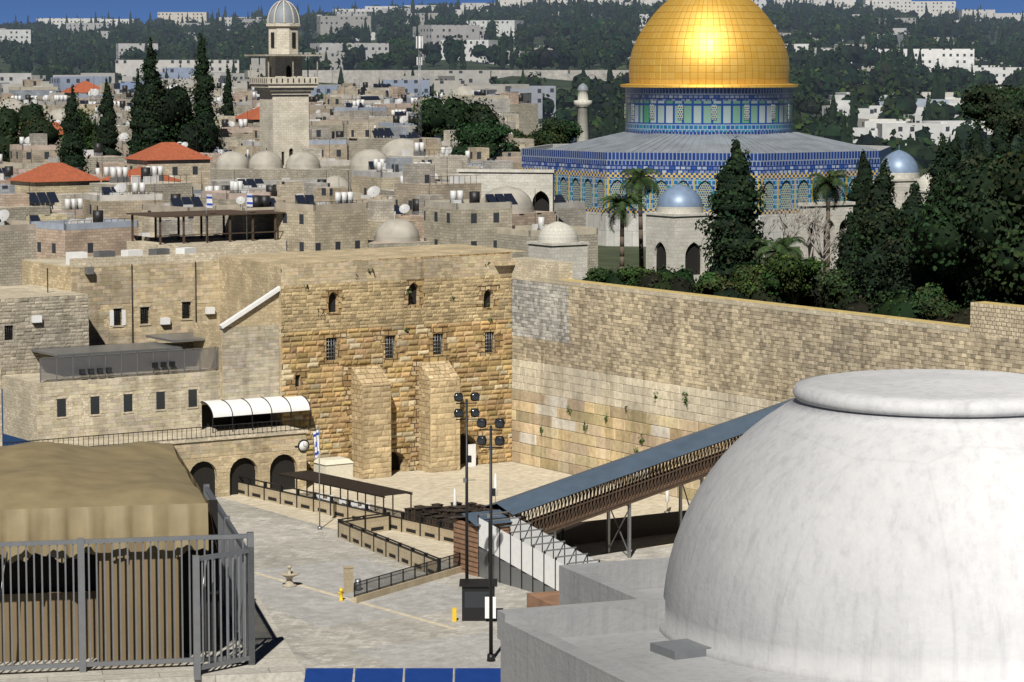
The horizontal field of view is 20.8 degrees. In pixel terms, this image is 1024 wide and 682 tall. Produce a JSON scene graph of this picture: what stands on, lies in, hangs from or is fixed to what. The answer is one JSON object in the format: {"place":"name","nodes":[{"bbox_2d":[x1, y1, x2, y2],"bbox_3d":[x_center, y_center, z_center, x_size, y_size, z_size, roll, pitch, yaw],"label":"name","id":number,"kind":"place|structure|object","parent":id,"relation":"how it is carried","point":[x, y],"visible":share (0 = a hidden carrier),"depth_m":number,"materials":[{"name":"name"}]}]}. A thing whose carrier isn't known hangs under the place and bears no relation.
{"place":"outdoors","nodes":[
{"label":"outdoors","id":0,"kind":"place"},
{"bbox_2d":[0,76,597,285],"bbox_3d":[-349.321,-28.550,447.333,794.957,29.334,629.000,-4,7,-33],"label":"city buildings","id":1,"kind":"structure","parent":0,"point":[369,167],"depth_m":346.16,"materials":[{"name":"beige stone"}]},
{"bbox_2d":[54,84,91,173],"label":"cypress tree","id":2,"kind":"object","parent":1,"relation":"on","point":[71,151],"visible":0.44,"depth_m":398.07,"materials":[{"name":"green plant"}]},
{"bbox_2d":[126,192,285,254],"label":"rooftop pergola","id":3,"kind":"object","parent":1,"relation":"on","point":[229,245],"visible":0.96,"depth_m":310.07,"materials":[{"name":"metal"}]},
{"bbox_2d":[218,62,236,115],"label":"cypress tree","id":4,"kind":"object","parent":1,"relation":"on","point":[227,100],"visible":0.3,"depth_m":517.38,"materials":[{"name":"green plant"}]},
{"bbox_2d":[244,0,323,167],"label":"minaret","id":5,"kind":"object","parent":1,"relation":"on","point":[283,88],"visible":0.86,"depth_m":401.09,"materials":[{"name":"stone"}]},
{"bbox_2d":[216,461,690,681],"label":"ground","id":6,"kind":"structure","parent":0,"point":[318,629],"depth_m":223.53,"materials":[{"name":"beige stone"}]},
{"bbox_2d":[0,247,310,496],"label":"buildings","id":7,"kind":"structure","parent":6,"relation":"on","point":[201,352],"depth_m":266.81,"materials":[{"name":"beige stone"}]},
{"bbox_2d":[0,254,511,496],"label":"masonry","id":8,"kind":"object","parent":6,"relation":"on","point":[99,284],"visible":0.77,"depth_m":268.73,"materials":[{"name":"beige stone"}]},
{"bbox_2d":[295,439,309,451],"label":"clock","id":9,"kind":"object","parent":8,"relation":"on","point":[303,445],"depth_m":267.67,"materials":[{"name":"white paint"}]},
{"bbox_2d":[279,565,298,586],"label":"fountain","id":10,"kind":"object","parent":6,"relation":"on","point":[289,575],"visible":1,"depth_m":218.26,"materials":[{"name":"stone"}]},
{"bbox_2d":[313,427,321,529],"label":"flag pole","id":11,"kind":"object","parent":6,"relation":"on","point":[316,435],"visible":1,"depth_m":244.20,"materials":[{"name":"metal"}]},
{"bbox_2d":[313,456,353,488],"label":"small booth","id":12,"kind":"object","parent":6,"relation":"on","point":[338,466],"visible":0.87,"depth_m":269.08,"materials":[{"name":"beige fabric"}]},
{"bbox_2d":[338,588,343,600],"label":"fire hydrant","id":13,"kind":"object","parent":6,"relation":"on","point":[340,592],"visible":1,"depth_m":212.57,"materials":[{"name":"yellow metal"}]},
{"bbox_2d":[311,493,372,510],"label":"stacked chairs","id":14,"kind":"object","parent":6,"relation":"on","point":[344,502],"visible":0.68,"depth_m":251.58,"materials":[{"name":"white paint"}]},
{"bbox_2d":[278,470,412,514],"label":"shade canopy","id":15,"kind":"object","parent":6,"relation":"on","point":[348,485],"visible":0.94,"depth_m":255.22,"materials":[{"name":"brown metal"}]},
{"bbox_2d":[238,476,453,543],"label":"partition fence","id":16,"kind":"object","parent":6,"relation":"on","point":[421,528],"visible":0.9,"depth_m":251.49,"materials":[{"name":"stone"}]},
{"bbox_2d":[343,566,360,592],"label":"stone pillar","id":17,"kind":"structure","parent":6,"relation":"on","point":[348,579],"depth_m":215.89,"materials":[{"name":"stone"}]},
{"bbox_2d":[254,572,457,629],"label":"pavement line","id":18,"kind":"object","parent":6,"relation":"on","point":[374,606],"depth_m":211.09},
{"bbox_2d":[339,512,389,532],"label":"partition fence","id":19,"kind":"object","parent":6,"relation":"on","point":[377,523],"visible":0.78,"depth_m":243.27,"materials":[{"name":"stone"}]},
{"bbox_2d":[219,244,522,478],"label":"building","id":20,"kind":"structure","parent":6,"relation":"on","point":[245,280],"depth_m":278.80,"materials":[{"name":"beige stone"}]},
{"bbox_2d":[281,274,511,478],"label":"building blocks","id":21,"kind":"structure","parent":20,"relation":"attached to","point":[468,338],"depth_m":277.84,"materials":[{"name":"beige stone"}]},
{"bbox_2d":[338,519,440,571],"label":"partition fence","id":22,"kind":"object","parent":6,"relation":"on","point":[374,542],"visible":0.89,"depth_m":231.80,"materials":[{"name":"stone"}]},
{"bbox_2d":[304,668,500,681],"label":"solar panels","id":23,"kind":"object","parent":6,"relation":"on","point":[396,674],"depth_m":122.51,"materials":[{"name":"glass"}]},
{"bbox_2d":[352,553,461,603],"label":"ramp railing","id":24,"kind":"object","parent":6,"relation":"on","point":[396,584],"visible":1,"depth_m":217.70,"materials":[{"name":"black metal"}]},
{"bbox_2d":[453,488,456,505],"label":"closed parasol","id":25,"kind":"object","parent":6,"relation":"on","point":[454,499],"visible":0.43,"depth_m":248.48,"materials":[{"name":"white fabric"}]},
{"bbox_2d":[404,502,523,528],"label":"stacked tables","id":26,"kind":"object","parent":6,"relation":"on","point":[438,511],"visible":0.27,"depth_m":245.72,"materials":[{"name":"brown metal"}]},
{"bbox_2d":[454,392,479,578],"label":"floodlight mast","id":27,"kind":"object","parent":6,"relation":"on","point":[474,396],"visible":0.89,"depth_m":207.21,"materials":[{"name":"black metal"}]},
{"bbox_2d":[452,579,496,621],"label":"security booth","id":28,"kind":"object","parent":6,"relation":"on","point":[475,599],"visible":0.87,"depth_m":204.77,"materials":[{"name":"black metal"}]},
{"bbox_2d":[477,418,504,661],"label":"floodlight mast","id":29,"kind":"object","parent":6,"relation":"on","point":[482,423],"visible":1,"depth_m":190.11,"materials":[{"name":"black metal"}]},
{"bbox_2d":[494,473,496,501],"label":"closed parasol","id":30,"kind":"object","parent":6,"relation":"on","point":[495,481],"visible":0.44,"depth_m":257.61,"materials":[{"name":"white fabric"}]},
{"bbox_2d":[449,509,599,591],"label":"fence","id":31,"kind":"object","parent":6,"relation":"on","point":[528,557],"visible":0.77,"depth_m":219.48,"materials":[{"name":"white"}]},
{"bbox_2d":[527,591,558,607],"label":"brick wall","id":32,"kind":"structure","parent":6,"relation":"on","point":[540,599],"depth_m":69.53,"materials":[{"name":"brown brick"}]},
{"bbox_2d":[560,528,563,542],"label":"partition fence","id":33,"kind":"object","parent":6,"relation":"on","point":[562,535],"visible":0.06,"depth_m":236.29,"materials":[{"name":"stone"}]},
{"bbox_2d":[548,510,686,544],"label":"dark partition","id":34,"kind":"object","parent":6,"relation":"on","point":[593,531],"visible":0.5,"depth_m":239.82,"materials":[{"name":"brown metal"}]},
{"bbox_2d":[482,398,794,557],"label":"covered footbridge","id":35,"kind":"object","parent":6,"relation":"on","point":[609,500],"depth_m":231.09,"materials":[{"name":"metal"}]},
{"bbox_2d":[664,490,669,512],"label":"closed parasol","id":36,"kind":"object","parent":6,"relation":"on","point":[667,496],"visible":0.56,"depth_m":253.95,"materials":[{"name":"white fabric"}]},
{"bbox_2d":[0,16,1004,129],"bbox_3d":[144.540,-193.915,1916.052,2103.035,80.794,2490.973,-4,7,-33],"label":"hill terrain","id":37,"kind":"structure","parent":0,"point":[566,85],"depth_m":1272.07,"materials":[{"name":"green plant"}]},
{"bbox_2d":[0,0,1023,168],"bbox_3d":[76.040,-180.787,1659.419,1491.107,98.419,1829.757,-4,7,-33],"label":"hill forest trees","id":38,"kind":"object","parent":37,"relation":"on","point":[900,75],"visible":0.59,"depth_m":1375.93,"materials":[{"name":"green plant"}]},
{"bbox_2d":[0,0,1023,145],"bbox_3d":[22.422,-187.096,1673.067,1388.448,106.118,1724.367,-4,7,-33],"label":"distant buildings","id":39,"kind":"structure","parent":37,"relation":"on","point":[447,82],"depth_m":1236.89,"materials":[{"name":"white stone"}]},
{"bbox_2d":[574,83,591,141],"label":"minaret","id":40,"kind":"object","parent":37,"relation":"on","point":[582,103],"visible":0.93,"depth_m":636.81,"materials":[{"name":"white stone"}]},
{"bbox_2d":[302,29,1002,86],"bbox_3d":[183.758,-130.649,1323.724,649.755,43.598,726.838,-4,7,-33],"label":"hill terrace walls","id":41,"kind":"structure","parent":37,"relation":"on","point":[371,77],"depth_m":1147.70,"materials":[{"name":"beige stone"}]},
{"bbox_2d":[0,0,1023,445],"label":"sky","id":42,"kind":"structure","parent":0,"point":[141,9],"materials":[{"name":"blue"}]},
{"bbox_2d":[497,369,1023,681],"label":"domed roof","id":43,"kind":"structure","parent":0,"point":[862,526],"depth_m":56.74,"materials":[{"name":"white concrete"}]},
{"bbox_2d":[512,164,1023,339],"bbox_3d":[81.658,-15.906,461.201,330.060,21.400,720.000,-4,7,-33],"label":"stone wall","id":44,"kind":"structure","parent":0,"point":[996,319],"depth_m":253.66,"materials":[{"name":"stone"}]},
{"bbox_2d":[0,97,61,161],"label":"tree","id":45,"kind":"object","parent":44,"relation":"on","point":[25,121],"visible":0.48,"depth_m":435.48,"materials":[{"name":"green plant"}]},
{"bbox_2d":[56,105,97,155],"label":"tree","id":46,"kind":"object","parent":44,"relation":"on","point":[89,125],"visible":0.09,"depth_m":447.76,"materials":[{"name":"green plant"}]},
{"bbox_2d":[91,78,123,155],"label":"cypress tree","id":47,"kind":"object","parent":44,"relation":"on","point":[107,132],"visible":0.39,"depth_m":417.82,"materials":[{"name":"green plant"}]},
{"bbox_2d":[124,68,143,153],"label":"cypress tree","id":48,"kind":"object","parent":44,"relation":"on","point":[135,100],"visible":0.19,"depth_m":437.87,"materials":[{"name":"green plant"}]},
{"bbox_2d":[126,36,177,153],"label":"cypress tree","id":49,"kind":"object","parent":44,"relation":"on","point":[150,130],"visible":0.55,"depth_m":422.11,"materials":[{"name":"green plant"}]},
{"bbox_2d":[138,76,223,152],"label":"pine tree","id":50,"kind":"object","parent":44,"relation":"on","point":[201,128],"visible":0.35,"depth_m":425.37,"materials":[{"name":"green plant"}]},
{"bbox_2d":[188,31,218,122],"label":"cypress tree","id":51,"kind":"object","parent":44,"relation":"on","point":[204,85],"visible":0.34,"depth_m":447.16,"materials":[{"name":"green plant"}]},
{"bbox_2d":[408,90,503,138],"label":"tree","id":52,"kind":"object","parent":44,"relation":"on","point":[437,116],"visible":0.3,"depth_m":466.79,"materials":[{"name":"green plant"}]},
{"bbox_2d":[450,119,521,157],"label":"pine tree","id":53,"kind":"object","parent":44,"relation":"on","point":[490,135],"visible":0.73,"depth_m":440.19,"materials":[{"name":"green plant"}]},
{"bbox_2d":[457,169,555,211],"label":"qanatir","id":54,"kind":"object","parent":44,"relation":"on","point":[536,186],"visible":0.33,"depth_m":347.08,"materials":[{"name":"white stone"}]},
{"bbox_2d":[509,128,565,145],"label":"pine tree","id":55,"kind":"object","parent":44,"relation":"on","point":[549,137],"visible":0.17,"depth_m":467.08,"materials":[{"name":"green plant"}]},
{"bbox_2d":[528,117,583,143],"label":"pine tree","id":56,"kind":"object","parent":44,"relation":"on","point":[569,130],"visible":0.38,"depth_m":513.10,"materials":[{"name":"green plant"}]},
{"bbox_2d":[527,221,588,279],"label":"domed building","id":57,"kind":"structure","parent":44,"relation":"on","point":[558,241],"depth_m":299.97,"materials":[{"name":"white stone"}]},
{"bbox_2d":[586,267,613,282],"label":"bush","id":58,"kind":"object","parent":44,"relation":"on","point":[600,274],"visible":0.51,"depth_m":280.57,"materials":[{"name":"green plant"}]},
{"bbox_2d":[597,192,648,268],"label":"palm tree","id":59,"kind":"object","parent":44,"relation":"on","point":[620,204],"visible":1,"depth_m":304.29,"materials":[{"name":"green plant"}]},
{"bbox_2d":[615,266,663,286],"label":"bush","id":60,"kind":"object","parent":44,"relation":"on","point":[628,274],"visible":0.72,"depth_m":277.91,"materials":[{"name":"green plant"}]},
{"bbox_2d":[620,167,662,268],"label":"palm tree","id":61,"kind":"object","parent":44,"relation":"on","point":[639,180],"visible":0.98,"depth_m":310.73,"materials":[{"name":"green plant"}]},
{"bbox_2d":[644,181,713,281],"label":"domed building","id":62,"kind":"structure","parent":44,"relation":"on","point":[674,238],"depth_m":300.41,"materials":[{"name":"white stone"}]},
{"bbox_2d":[522,0,890,246],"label":"dome of the rock","id":63,"kind":"structure","parent":44,"relation":"on","point":[708,83],"depth_m":371.59,"materials":[{"name":"tile"}]},
{"bbox_2d":[693,271,730,294],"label":"bush","id":64,"kind":"object","parent":44,"relation":"on","point":[708,281],"visible":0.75,"depth_m":266.92,"materials":[{"name":"green plant"}]},
{"bbox_2d":[695,136,772,279],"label":"cypress tree","id":65,"kind":"object","parent":44,"relation":"on","point":[734,237],"visible":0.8,"depth_m":275.68,"materials":[{"name":"green plant"}]},
{"bbox_2d":[729,263,768,298],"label":"bush","id":66,"kind":"object","parent":44,"relation":"on","point":[745,278],"visible":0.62,"depth_m":263.80,"materials":[{"name":"green plant"}]},
{"bbox_2d":[511,279,1023,500],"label":"western wall blocks","id":67,"kind":"structure","parent":44,"relation":"attached to","point":[590,357],"depth_m":263.77,"materials":[{"name":"beige stone"}]},
{"bbox_2d":[304,262,687,452],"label":"wall plants","id":68,"kind":"object","parent":67,"relation":"attached to","point":[569,411],"depth_m":274.65,"materials":[{"name":"green plant"}]},
{"bbox_2d":[751,236,808,265],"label":"palm tree","id":69,"kind":"object","parent":44,"relation":"on","point":[778,246],"visible":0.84,"depth_m":265.26,"materials":[{"name":"green plant"}]},
{"bbox_2d":[763,213,804,264],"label":"bare tree","id":70,"kind":"object","parent":44,"relation":"on","point":[784,233],"visible":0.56,"depth_m":295.88,"materials":[{"name":"grey plant"}]},
{"bbox_2d":[754,197,820,250],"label":"bare tree","id":71,"kind":"object","parent":44,"relation":"on","point":[797,222],"visible":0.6,"depth_m":289.41,"materials":[{"name":"grey plant"}]},
{"bbox_2d":[760,253,826,304],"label":"broad tree","id":72,"kind":"object","parent":44,"relation":"on","point":[787,276],"visible":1,"depth_m":259.05,"materials":[{"name":"green plant"}]},
{"bbox_2d":[582,264,1023,324],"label":"wall shrubs","id":73,"kind":"object","parent":44,"relation":"on","point":[682,280],"depth_m":260.15,"materials":[{"name":"green plant"}]},
{"bbox_2d":[778,205,833,258],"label":"bare tree","id":74,"kind":"object","parent":44,"relation":"on","point":[817,214],"visible":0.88,"depth_m":288.89,"materials":[{"name":"grey plant"}]},
{"bbox_2d":[802,213,844,277],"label":"bare tree","id":75,"kind":"object","parent":44,"relation":"on","point":[821,254],"visible":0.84,"depth_m":279.33,"materials":[{"name":"grey plant"}]},
{"bbox_2d":[798,201,854,269],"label":"qanatir","id":76,"kind":"object","parent":44,"relation":"on","point":[838,222],"visible":0.45,"depth_m":321.94,"materials":[{"name":"white stone"}]},
{"bbox_2d":[808,169,854,273],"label":"palm tree","id":77,"kind":"object","parent":44,"relation":"on","point":[830,182],"visible":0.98,"depth_m":293.30,"materials":[{"name":"green plant"}]},
{"bbox_2d":[817,269,866,308],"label":"olive tree","id":78,"kind":"object","parent":44,"relation":"on","point":[833,285],"visible":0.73,"depth_m":252.79,"materials":[{"name":"green plant"}]},
{"bbox_2d":[829,208,862,274],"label":"cypress tree","id":79,"kind":"object","parent":44,"relation":"on","point":[846,247],"visible":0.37,"depth_m":266.59,"materials":[{"name":"green plant"}]},
{"bbox_2d":[846,149,875,247],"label":"cypress tree","id":80,"kind":"object","parent":44,"relation":"on","point":[863,178],"visible":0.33,"depth_m":358.38,"materials":[{"name":"green plant"}]},
{"bbox_2d":[839,158,900,308],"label":"cypress tree","id":81,"kind":"object","parent":44,"relation":"on","point":[878,219],"visible":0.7,"depth_m":251.15,"materials":[{"name":"green plant"}]},
{"bbox_2d":[873,150,919,209],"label":"domed pavilion","id":82,"kind":"structure","parent":44,"relation":"on","point":[903,168],"depth_m":359.30,"materials":[{"name":"metal"}]},
{"bbox_2d":[878,181,943,304],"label":"cypress tree","id":83,"kind":"object","parent":44,"relation":"on","point":[909,272],"visible":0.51,"depth_m":245.57,"materials":[{"name":"green plant"}]},
{"bbox_2d":[907,173,930,203],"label":"building","id":84,"kind":"structure","parent":44,"relation":"on","point":[922,181],"depth_m":356.34,"materials":[{"name":"white stone"}]},
{"bbox_2d":[904,282,961,319],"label":"olive tree","id":85,"kind":"object","parent":44,"relation":"on","point":[929,299],"visible":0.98,"depth_m":238.01,"materials":[{"name":"green plant"}]},
{"bbox_2d":[923,133,958,203],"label":"cypress tree","id":86,"kind":"object","parent":44,"relation":"on","point":[945,164],"visible":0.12,"depth_m":288.44,"materials":[{"name":"green plant"}]},
{"bbox_2d":[924,173,960,301],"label":"cypress tree","id":87,"kind":"object","parent":44,"relation":"on","point":[947,285],"visible":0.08,"depth_m":250.23,"materials":[{"name":"green plant"}]},
{"bbox_2d":[949,133,961,167],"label":"cypress tree","id":88,"kind":"object","parent":44,"relation":"on","point":[954,146],"visible":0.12,"depth_m":376.97,"materials":[{"name":"green plant"}]},
{"bbox_2d":[948,147,976,306],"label":"cypress tree","id":89,"kind":"object","parent":44,"relation":"on","point":[961,290],"visible":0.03,"depth_m":252.23,"materials":[{"name":"green plant"}]},
{"bbox_2d":[905,152,1023,281],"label":"pine tree","id":90,"kind":"object","parent":44,"relation":"on","point":[955,232],"visible":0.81,"depth_m":237.48,"materials":[{"name":"green plant"}]},
{"bbox_2d":[962,121,990,164],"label":"cypress tree","id":91,"kind":"object","parent":44,"relation":"on","point":[976,141],"visible":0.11,"depth_m":294.45,"materials":[{"name":"green plant"}]},
{"bbox_2d":[961,166,1013,307],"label":"cypress tree","id":92,"kind":"object","parent":44,"relation":"on","point":[980,291],"visible":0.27,"depth_m":239.07,"materials":[{"name":"green plant"}]},
{"bbox_2d":[958,82,1023,143],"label":"pine tree","id":93,"kind":"object","parent":44,"relation":"on","point":[990,105],"visible":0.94,"depth_m":537.03,"materials":[{"name":"green plant"}]},
{"bbox_2d":[965,144,1023,298],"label":"pine tree","id":94,"kind":"object","parent":44,"relation":"on","point":[1009,259],"visible":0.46,"depth_m":234.52,"materials":[{"name":"green plant"}]},
{"bbox_2d":[1009,138,1023,297],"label":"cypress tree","id":95,"kind":"object","parent":44,"relation":"on","point":[1020,148],"visible":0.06,"depth_m":249.85,"materials":[{"name":"green plant"}]},
{"bbox_2d":[1018,117,1023,149],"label":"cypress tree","id":96,"kind":"object","parent":44,"relation":"on","point":[1021,128],"visible":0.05,"depth_m":298.96,"materials":[{"name":"green plant"}]},
{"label":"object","id":97,"kind":"object","parent":44,"relation":"on","visible":0},
{"bbox_2d":[416,24,422,133],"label":"antenna mast","id":98,"kind":"object","parent":97,"relation":"on","point":[419,41],"visible":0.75,"depth_m":417.87,"materials":[{"name":"metal"}]},
{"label":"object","id":99,"kind":"object","parent":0,"visible":0},
{"bbox_2d":[0,441,302,681],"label":"tarp canopy cage","id":100,"kind":"object","parent":99,"relation":"on","point":[131,562],"visible":1,"depth_m":38.40,"materials":[{"name":"fabric"}]},
{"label":"dome platform terrace","id":101,"kind":"structure","parent":0,"visible":0},
{"bbox_2d":[924,155,958,198],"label":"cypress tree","id":102,"kind":"object","parent":101,"relation":"on","point":[931,177],"visible":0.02,"depth_m":339.09,"materials":[{"name":"green plant"}]},
{"bbox_2d":[984,115,1017,162],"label":"cypress tree","id":103,"kind":"object","parent":101,"relation":"on","point":[998,141],"visible":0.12,"depth_m":321.56,"materials":[{"name":"green plant"}]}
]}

